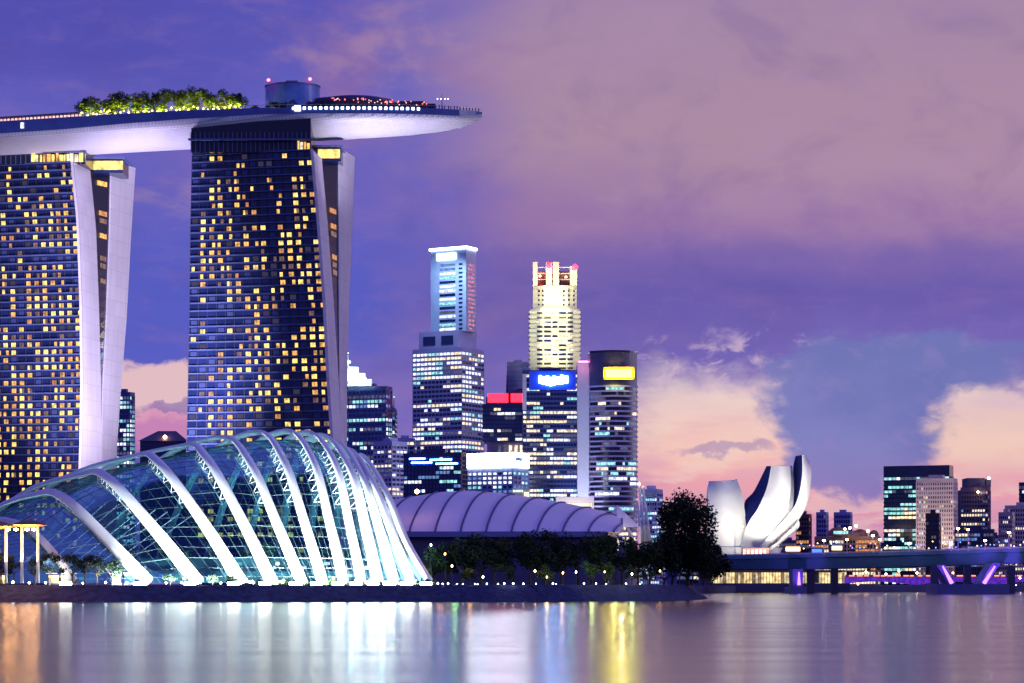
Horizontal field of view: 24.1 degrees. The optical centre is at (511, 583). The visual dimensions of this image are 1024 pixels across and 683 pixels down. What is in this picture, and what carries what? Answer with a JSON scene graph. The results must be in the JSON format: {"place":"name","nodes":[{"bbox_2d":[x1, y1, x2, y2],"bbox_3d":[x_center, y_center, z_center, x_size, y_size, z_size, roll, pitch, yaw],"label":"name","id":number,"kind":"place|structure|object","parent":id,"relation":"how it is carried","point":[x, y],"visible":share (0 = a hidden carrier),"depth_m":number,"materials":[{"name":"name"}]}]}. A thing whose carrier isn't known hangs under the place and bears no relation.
{"place":"outdoors","nodes":[
{"label":"outdoors","id":0,"kind":"place"},
{"bbox_2d":[139,431,185,557],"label":"gabled building","id":1,"kind":"structure","parent":0,"point":[158,439],"depth_m":1500.00,"materials":[{"name":"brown glass"}]},
{"bbox_2d":[482,388,522,452],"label":"office tower","id":2,"kind":"structure","parent":0,"point":[502,423],"depth_m":1849.85,"materials":[{"name":"black glass"}]},
{"bbox_2d":[0,592,1023,682],"bbox_3d":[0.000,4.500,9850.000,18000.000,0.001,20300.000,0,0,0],"label":"water","id":3,"kind":"structure","parent":0,"point":[872,637],"depth_m":187.83,"materials":[{"name":"purple liquid"}]},
{"bbox_2d":[0,585,707,601],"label":"sea wall","id":4,"kind":"structure","parent":3,"relation":"in","point":[302,593],"depth_m":606.82,"materials":[{"name":"stone"}]},
{"bbox_2d":[680,544,700,585],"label":"broadleaf tree","id":5,"kind":"object","parent":4,"relation":"on","point":[688,567],"visible":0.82,"depth_m":694.69,"materials":[{"name":"green plant"}]},
{"bbox_2d":[665,546,1023,593],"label":"road bridge","id":6,"kind":"structure","parent":3,"relation":"in","point":[938,561],"depth_m":1107.09,"materials":[{"name":"concrete"}]},
{"bbox_2d":[0,0,1023,583],"label":"sky","id":7,"kind":"structure","parent":0,"point":[802,221],"materials":[{"name":"purple"}]},
{"bbox_2d":[512,488,528,496],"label":"podium block","id":8,"kind":"structure","parent":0,"point":[521,491],"depth_m":1420.00,"materials":[{"name":"white"}]},
{"bbox_2d":[529,262,580,369],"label":"office tower","id":9,"kind":"structure","parent":0,"point":[554,327],"depth_m":2003.00,"materials":[{"name":"yellow glass"}]},
{"bbox_2d":[555,497,593,508],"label":"podium block","id":10,"kind":"structure","parent":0,"point":[583,501],"depth_m":1400.00,"materials":[{"name":"white"}]},
{"bbox_2d":[148,584,1023,593],"bbox_3d":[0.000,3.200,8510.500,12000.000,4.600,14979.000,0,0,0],"label":"city ground","id":11,"kind":"structure","parent":0,"point":[853,588],"depth_m":1292.97,"materials":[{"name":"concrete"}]},
{"bbox_2d":[116,389,134,555],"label":"office tower","id":12,"kind":"structure","parent":11,"relation":"on","point":[126,438],"depth_m":1701.72,"materials":[{"name":"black glass"}]},
{"bbox_2d":[347,360,392,570],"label":"office tower","id":13,"kind":"structure","parent":11,"relation":"on","point":[369,412],"depth_m":1755.45,"materials":[{"name":"blue glass"}]},
{"bbox_2d":[373,438,407,500],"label":"apartment block","id":14,"kind":"structure","parent":11,"relation":"on","point":[388,460],"depth_m":1654.31,"materials":[{"name":"grey glass"}]},
{"bbox_2d":[393,396,396,437],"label":"office tower","id":15,"kind":"structure","parent":11,"relation":"on","point":[394,422],"depth_m":1789.85,"materials":[{"name":"grey glass"}]},
{"bbox_2d":[398,435,415,452],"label":"office block","id":16,"kind":"structure","parent":11,"relation":"on","point":[411,443],"depth_m":1899.60,"materials":[{"name":"blue glass"}]},
{"bbox_2d":[403,449,466,497],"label":"office block","id":17,"kind":"structure","parent":11,"relation":"on","point":[427,471],"depth_m":1506.87,"materials":[{"name":"blue glass"}]},
{"bbox_2d":[412,246,483,453],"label":"office tower","id":18,"kind":"structure","parent":11,"relation":"on","point":[448,379],"depth_m":1975.60,"materials":[{"name":"blue glass"}]},
{"bbox_2d":[467,452,528,493],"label":"office block","id":19,"kind":"structure","parent":11,"relation":"on","point":[505,473],"depth_m":1567.49,"materials":[{"name":"white glass"}]},
{"bbox_2d":[506,360,528,392],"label":"office tower","id":20,"kind":"structure","parent":11,"relation":"on","point":[515,368],"depth_m":2049.50,"materials":[{"name":"grey concrete"}]},
{"bbox_2d":[522,367,576,500],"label":"office tower","id":21,"kind":"structure","parent":11,"relation":"on","point":[549,420],"depth_m":1699.50,"materials":[{"name":"blue glass"}]},
{"bbox_2d":[640,485,662,584],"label":"office block","id":22,"kind":"structure","parent":11,"relation":"on","point":[654,497],"depth_m":1601.32,"materials":[{"name":"blue glass"}]},
{"bbox_2d":[663,566,697,584],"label":"building","id":23,"kind":"structure","parent":11,"relation":"on","point":[681,579],"depth_m":2199.85,"materials":[{"name":"black glass"}]},
{"bbox_2d":[707,455,810,554],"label":"lotus museum","id":24,"kind":"structure","parent":11,"relation":"on","point":[767,514],"depth_m":1273.35,"materials":[{"name":"white concrete"}]},
{"bbox_2d":[694,570,849,591],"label":"waterfront arcade","id":25,"kind":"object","parent":11,"relation":"on","point":[759,580],"visible":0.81,"depth_m":1236.50,"materials":[{"name":"glass"}]},
{"bbox_2d":[776,537,795,552],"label":"building","id":26,"kind":"structure","parent":11,"relation":"on","point":[788,541],"depth_m":2199.60,"materials":[{"name":"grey glass"}]},
{"bbox_2d":[796,511,811,552],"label":"apartment block","id":27,"kind":"structure","parent":11,"relation":"on","point":[804,533],"depth_m":1901.52,"materials":[{"name":"black glass"}]},
{"bbox_2d":[816,510,828,535],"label":"apartment block","id":28,"kind":"structure","parent":11,"relation":"on","point":[822,522],"depth_m":2401.96,"materials":[{"name":"blue concrete"}]},
{"bbox_2d":[834,510,852,532],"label":"apartment block","id":29,"kind":"structure","parent":11,"relation":"on","point":[843,518],"depth_m":2403.10,"materials":[{"name":"blue concrete"}]},
{"bbox_2d":[814,525,880,584],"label":"hotel building","id":30,"kind":"structure","parent":11,"relation":"on","point":[858,538],"depth_m":1757.15,"materials":[{"name":"brown glass"}]},
{"bbox_2d":[883,465,953,584],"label":"office tower","id":31,"kind":"structure","parent":11,"relation":"on","point":[899,506],"depth_m":1813.07,"materials":[{"name":"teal glass"}]},
{"bbox_2d":[925,509,940,584],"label":"office block","id":32,"kind":"structure","parent":11,"relation":"on","point":[933,525],"depth_m":1641.69,"materials":[{"name":"blue glass"}]},
{"bbox_2d":[845,575,1023,585],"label":"bridge","id":33,"kind":"structure","parent":11,"relation":"on","point":[913,580],"depth_m":1400.00,"materials":[{"name":"purple"}]},
{"bbox_2d":[916,475,957,584],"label":"apartment block","id":34,"kind":"structure","parent":11,"relation":"on","point":[939,493],"depth_m":1704.32,"materials":[{"name":"grey concrete"}]},
{"bbox_2d":[958,477,990,528],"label":"apartment block","id":35,"kind":"structure","parent":11,"relation":"on","point":[974,501],"depth_m":1804.52,"materials":[{"name":"grey glass"}]},
{"bbox_2d":[955,526,994,583],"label":"apartment block","id":36,"kind":"structure","parent":11,"relation":"on","point":[974,536],"depth_m":1654.78,"materials":[{"name":"blue glass"}]},
{"bbox_2d":[998,509,1014,583],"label":"apartment block","id":37,"kind":"structure","parent":11,"relation":"on","point":[1006,520],"depth_m":1902.01,"materials":[{"name":"grey glass"}]},
{"bbox_2d":[1005,502,1023,584],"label":"apartment block","id":38,"kind":"structure","parent":11,"relation":"on","point":[1018,508],"depth_m":1966.08,"materials":[{"name":"grey glass"}]},
{"bbox_2d":[588,350,637,584],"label":"office tower","id":39,"kind":"structure","parent":0,"point":[613,432],"depth_m":1684.64,"materials":[{"name":"grey"}]},
{"bbox_2d":[576,361,589,496],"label":"service tower","id":40,"kind":"structure","parent":39,"relation":"attached to","point":[583,420],"depth_m":1697.00,"materials":[{"name":"white concrete"}]},
{"bbox_2d":[636,499,643,543],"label":"leaning mast","id":41,"kind":"object","parent":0,"point":[638,515],"visible":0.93,"depth_m":999.49,"materials":[{"name":"grey metal"}]},
{"bbox_2d":[638,483,647,544],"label":"leaning mast","id":42,"kind":"object","parent":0,"point":[643,519],"visible":0.93,"depth_m":999.46,"materials":[{"name":"grey metal"}]},
{"bbox_2d":[642,486,650,544],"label":"leaning mast","id":43,"kind":"object","parent":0,"point":[646,520],"visible":0.91,"depth_m":999.47,"materials":[{"name":"grey metal"}]},
{"bbox_2d":[782,545,801,552],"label":"pavilion","id":44,"kind":"structure","parent":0,"point":[791,548],"depth_m":1449.00,"materials":[{"name":"concrete"}]},
{"bbox_2d":[828,544,843,551],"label":"pavilion","id":45,"kind":"structure","parent":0,"point":[835,547],"depth_m":1450.00,"materials":[{"name":"concrete"}]},
{"label":"promenade","id":46,"kind":"structure","parent":0,"visible":0},
{"bbox_2d":[0,552,11,584],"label":"garden tree","id":47,"kind":"object","parent":46,"relation":"on","point":[1,561],"visible":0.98,"depth_m":613.46,"materials":[{"name":"green plant"}]},
{"bbox_2d":[3,555,19,584],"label":"garden tree","id":48,"kind":"object","parent":46,"relation":"on","point":[11,564],"visible":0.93,"depth_m":614.75,"materials":[{"name":"green plant"}]},
{"bbox_2d":[24,557,45,584],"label":"garden tree","id":49,"kind":"object","parent":46,"relation":"on","point":[32,563],"visible":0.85,"depth_m":617.29,"materials":[{"name":"green plant"}]},
{"bbox_2d":[40,552,61,584],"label":"garden tree","id":50,"kind":"object","parent":46,"relation":"on","point":[53,559],"visible":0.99,"depth_m":614.77,"materials":[{"name":"green plant"}]},
{"bbox_2d":[58,552,82,581],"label":"garden tree","id":51,"kind":"object","parent":46,"relation":"on","point":[70,558],"visible":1,"depth_m":615.08,"materials":[{"name":"green plant"}]},
{"bbox_2d":[73,553,97,584],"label":"garden tree","id":52,"kind":"object","parent":46,"relation":"on","point":[81,566],"visible":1,"depth_m":615.82,"materials":[{"name":"green plant"}]},
{"bbox_2d":[83,554,111,584],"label":"garden tree","id":53,"kind":"object","parent":46,"relation":"on","point":[99,562],"visible":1,"depth_m":614.84,"materials":[{"name":"green plant"}]},
{"bbox_2d":[104,559,124,584],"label":"garden tree","id":54,"kind":"object","parent":46,"relation":"on","point":[116,570],"visible":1,"depth_m":615.49,"materials":[{"name":"green plant"}]},
{"bbox_2d":[0,428,434,584],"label":"glass conservatory","id":55,"kind":"object","parent":46,"relation":"on","point":[61,511],"visible":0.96,"depth_m":637.95,"materials":[{"name":"white paint"}]},
{"bbox_2d":[0,520,46,582],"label":"entrance canopy","id":56,"kind":"object","parent":55,"relation":"attached to","point":[24,523],"visible":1,"depth_m":610.66,"materials":[{"name":"white metal"}]},
{"bbox_2d":[127,544,148,557],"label":"indoor tree","id":57,"kind":"object","parent":55,"relation":"on","point":[137,552],"visible":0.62,"depth_m":686.33,"materials":[{"name":"green plant"}]},
{"bbox_2d":[580,560,600,584],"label":"garden tree","id":58,"kind":"object","parent":46,"relation":"on","point":[590,573],"visible":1,"depth_m":643.90,"materials":[{"name":"green plant"}]},
{"bbox_2d":[623,564,641,584],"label":"garden tree","id":59,"kind":"object","parent":46,"relation":"on","point":[631,570],"visible":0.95,"depth_m":667.48,"materials":[{"name":"green plant"}]},
{"bbox_2d":[638,565,656,584],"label":"garden tree","id":60,"kind":"object","parent":46,"relation":"on","point":[644,574],"visible":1,"depth_m":671.92,"materials":[{"name":"green plant"}]},
{"bbox_2d":[633,537,664,584],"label":"broadleaf tree","id":61,"kind":"object","parent":46,"relation":"on","point":[650,552],"visible":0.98,"depth_m":672.36,"materials":[{"name":"green plant"}]},
{"bbox_2d":[649,531,682,584],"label":"broadleaf tree","id":62,"kind":"object","parent":46,"relation":"on","point":[667,559],"visible":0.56,"depth_m":691.23,"materials":[{"name":"green plant"}]},
{"bbox_2d":[659,520,686,584],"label":"broadleaf tree","id":63,"kind":"object","parent":46,"relation":"on","point":[670,532],"visible":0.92,"depth_m":691.32,"materials":[{"name":"green plant"}]},
{"bbox_2d":[656,487,718,585],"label":"broadleaf tree","id":64,"kind":"object","parent":46,"relation":"on","point":[683,512],"visible":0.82,"depth_m":694.15,"materials":[{"name":"green plant"}]},
{"bbox_2d":[687,531,718,585],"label":"broadleaf tree","id":65,"kind":"object","parent":46,"relation":"on","point":[705,547],"visible":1,"depth_m":691.86,"materials":[{"name":"green plant"}]},
{"bbox_2d":[702,544,732,585],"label":"broadleaf tree","id":66,"kind":"object","parent":46,"relation":"on","point":[722,564],"visible":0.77,"depth_m":695.26,"materials":[{"name":"green plant"}]},
{"label":"headland ground","id":67,"kind":"structure","parent":0,"visible":0},
{"bbox_2d":[0,151,135,584],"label":"hotel tower","id":68,"kind":"structure","parent":67,"relation":"on","point":[65,228],"depth_m":1025.49,"materials":[{"name":"white glass"}]},
{"bbox_2d":[0,165,79,499],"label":"lit window","id":69,"kind":"structure","parent":68,"relation":"in","point":[45,313],"depth_m":1024.13,"materials":[{"name":"yellow glass"}]},
{"bbox_2d":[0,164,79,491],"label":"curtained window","id":70,"kind":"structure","parent":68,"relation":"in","point":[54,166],"depth_m":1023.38,"materials":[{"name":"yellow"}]},
{"bbox_2d":[94,161,122,169],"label":"lobby window","id":71,"kind":"structure","parent":68,"relation":"in","point":[98,165],"depth_m":1043.31,"materials":[{"name":"yellow glass"}]},
{"bbox_2d":[0,104,481,154],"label":"roof deck","id":72,"kind":"structure","parent":68,"relation":"on","point":[164,130],"depth_m":1005.68,"materials":[{"name":"silver metal"}]},
{"bbox_2d":[74,96,102,115],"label":"garden tree","id":73,"kind":"object","parent":72,"relation":"on","point":[86,104],"visible":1,"depth_m":1010.95,"materials":[{"name":"green plant"}]},
{"bbox_2d":[92,99,116,114],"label":"garden tree","id":74,"kind":"object","parent":72,"relation":"on","point":[107,104],"visible":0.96,"depth_m":1009.04,"materials":[{"name":"green plant"}]},
{"bbox_2d":[107,91,124,113],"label":"garden tree","id":75,"kind":"object","parent":72,"relation":"on","point":[118,97],"visible":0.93,"depth_m":1007.90,"materials":[{"name":"green plant"}]},
{"bbox_2d":[120,92,146,112],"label":"garden tree","id":76,"kind":"object","parent":72,"relation":"on","point":[136,100],"visible":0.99,"depth_m":1008.63,"materials":[{"name":"green plant"}]},
{"bbox_2d":[130,91,153,112],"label":"garden tree","id":77,"kind":"object","parent":72,"relation":"on","point":[147,99],"visible":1,"depth_m":1008.57,"materials":[{"name":"green plant"}]},
{"bbox_2d":[150,92,170,111],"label":"garden tree","id":78,"kind":"object","parent":72,"relation":"on","point":[157,105],"visible":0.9,"depth_m":1009.23,"materials":[{"name":"green plant"}]},
{"bbox_2d":[157,88,186,110],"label":"garden tree","id":79,"kind":"object","parent":72,"relation":"on","point":[166,94],"visible":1,"depth_m":1007.88,"materials":[{"name":"green plant"}]},
{"bbox_2d":[177,85,200,109],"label":"garden tree","id":80,"kind":"object","parent":72,"relation":"on","point":[183,96],"visible":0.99,"depth_m":1008.73,"materials":[{"name":"green plant"}]},
{"bbox_2d":[190,88,214,109],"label":"garden tree","id":81,"kind":"object","parent":72,"relation":"on","point":[198,95],"visible":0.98,"depth_m":1009.08,"materials":[{"name":"green plant"}]},
{"bbox_2d":[202,88,227,108],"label":"garden tree","id":82,"kind":"object","parent":72,"relation":"on","point":[222,93],"visible":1,"depth_m":1010.49,"materials":[{"name":"green plant"}]},
{"bbox_2d":[228,93,248,108],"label":"garden tree","id":83,"kind":"object","parent":72,"relation":"on","point":[238,99],"visible":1,"depth_m":1008.52,"materials":[{"name":"green plant"}]},
{"bbox_2d":[265,78,320,107],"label":"rooftop drum","id":84,"kind":"object","parent":72,"relation":"on","point":[291,90],"visible":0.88,"depth_m":1014.15,"materials":[{"name":"metal"}]},
{"bbox_2d":[313,95,426,106],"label":"roof restaurant","id":85,"kind":"structure","parent":72,"relation":"on","point":[352,100],"depth_m":1011.38,"materials":[{"name":"grey metal"}]},
{"bbox_2d":[380,101,435,107],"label":"viewing terrace","id":86,"kind":"structure","parent":72,"relation":"on","point":[408,104],"depth_m":1011.00,"materials":[{"name":"grey metal"}]},
{"bbox_2d":[186,118,354,584],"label":"hotel tower","id":87,"kind":"structure","parent":67,"relation":"on","point":[271,219],"depth_m":1006.28,"materials":[{"name":"blue glass"}]},
{"bbox_2d":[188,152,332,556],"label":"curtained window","id":88,"kind":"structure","parent":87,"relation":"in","point":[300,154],"depth_m":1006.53,"materials":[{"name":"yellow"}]},
{"bbox_2d":[191,154,330,551],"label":"lit window","id":89,"kind":"structure","parent":87,"relation":"in","point":[211,276],"depth_m":1005.55,"materials":[{"name":"yellow glass"}]},
{"bbox_2d":[318,149,339,157],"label":"lobby window","id":90,"kind":"structure","parent":87,"relation":"in","point":[323,153],"depth_m":1023.38,"materials":[{"name":"yellow glass"}]},
{"bbox_2d":[421,546,448,584],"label":"broadleaf tree","id":91,"kind":"object","parent":67,"relation":"on","point":[436,565],"visible":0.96,"depth_m":648.65,"materials":[{"name":"green plant"}]},
{"bbox_2d":[437,541,461,584],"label":"broadleaf tree","id":92,"kind":"object","parent":67,"relation":"on","point":[450,570],"visible":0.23,"depth_m":671.79,"materials":[{"name":"green plant"}]},
{"bbox_2d":[444,537,481,584],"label":"broadleaf tree","id":93,"kind":"object","parent":67,"relation":"on","point":[464,558],"visible":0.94,"depth_m":659.98,"materials":[{"name":"green plant"}]},
{"bbox_2d":[462,567,478,580],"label":"garden tree","id":94,"kind":"object","parent":67,"relation":"on","point":[466,574],"visible":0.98,"depth_m":639.77,"materials":[{"name":"green plant"}]},
{"bbox_2d":[458,532,496,584],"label":"broadleaf tree","id":95,"kind":"object","parent":67,"relation":"on","point":[473,541],"visible":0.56,"depth_m":666.27,"materials":[{"name":"green plant"}]},
{"bbox_2d":[470,536,515,584],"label":"broadleaf tree","id":96,"kind":"object","parent":67,"relation":"on","point":[490,555],"visible":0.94,"depth_m":653.96,"materials":[{"name":"green plant"}]},
{"bbox_2d":[368,489,622,584],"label":"exhibition hall","id":97,"kind":"structure","parent":67,"relation":"on","point":[435,519],"depth_m":890.69,"materials":[{"name":"grey"}]},
{"bbox_2d":[611,505,640,549],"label":"tent canopy","id":98,"kind":"object","parent":97,"relation":"on","point":[619,512],"visible":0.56,"depth_m":977.09,"materials":[{"name":"white paint"}]},
{"bbox_2d":[495,563,514,584],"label":"garden tree","id":99,"kind":"object","parent":67,"relation":"on","point":[509,575],"visible":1,"depth_m":641.79,"materials":[{"name":"green plant"}]},
{"bbox_2d":[492,539,531,584],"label":"broadleaf tree","id":100,"kind":"object","parent":67,"relation":"on","point":[511,553],"visible":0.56,"depth_m":662.81,"materials":[{"name":"green plant"}]},
{"bbox_2d":[512,531,553,584],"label":"broadleaf tree","id":101,"kind":"object","parent":67,"relation":"on","point":[538,549],"visible":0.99,"depth_m":655.30,"materials":[{"name":"green plant"}]},
{"bbox_2d":[524,528,565,584],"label":"broadleaf tree","id":102,"kind":"object","parent":67,"relation":"on","point":[544,537],"visible":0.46,"depth_m":669.00,"materials":[{"name":"green plant"}]},
{"bbox_2d":[536,564,555,584],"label":"garden tree","id":103,"kind":"object","parent":67,"relation":"on","point":[542,574],"visible":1,"depth_m":639.55,"materials":[{"name":"green plant"}]},
{"bbox_2d":[543,530,580,584],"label":"broadleaf tree","id":104,"kind":"object","parent":67,"relation":"on","point":[563,549],"visible":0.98,"depth_m":662.28,"materials":[{"name":"green plant"}]},
{"bbox_2d":[557,541,590,584],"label":"broadleaf tree","id":105,"kind":"object","parent":67,"relation":"on","point":[578,566],"visible":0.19,"depth_m":672.10,"materials":[{"name":"green plant"}]},
{"bbox_2d":[577,529,615,584],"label":"broadleaf tree","id":106,"kind":"object","parent":67,"relation":"on","point":[592,550],"visible":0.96,"depth_m":661.85,"materials":[{"name":"green plant"}]},
{"bbox_2d":[584,532,616,584],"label":"broadleaf tree","id":107,"kind":"object","parent":67,"relation":"on","point":[612,539],"visible":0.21,"depth_m":674.24,"materials":[{"name":"green plant"}]},
{"bbox_2d":[600,562,613,584],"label":"garden tree","id":108,"kind":"object","parent":67,"relation":"on","point":[609,570],"visible":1,"depth_m":653.94,"materials":[{"name":"green plant"}]},
{"bbox_2d":[604,536,644,584],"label":"broadleaf tree","id":109,"kind":"object","parent":67,"relation":"on","point":[632,549],"visible":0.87,"depth_m":670.84,"materials":[{"name":"green plant"}]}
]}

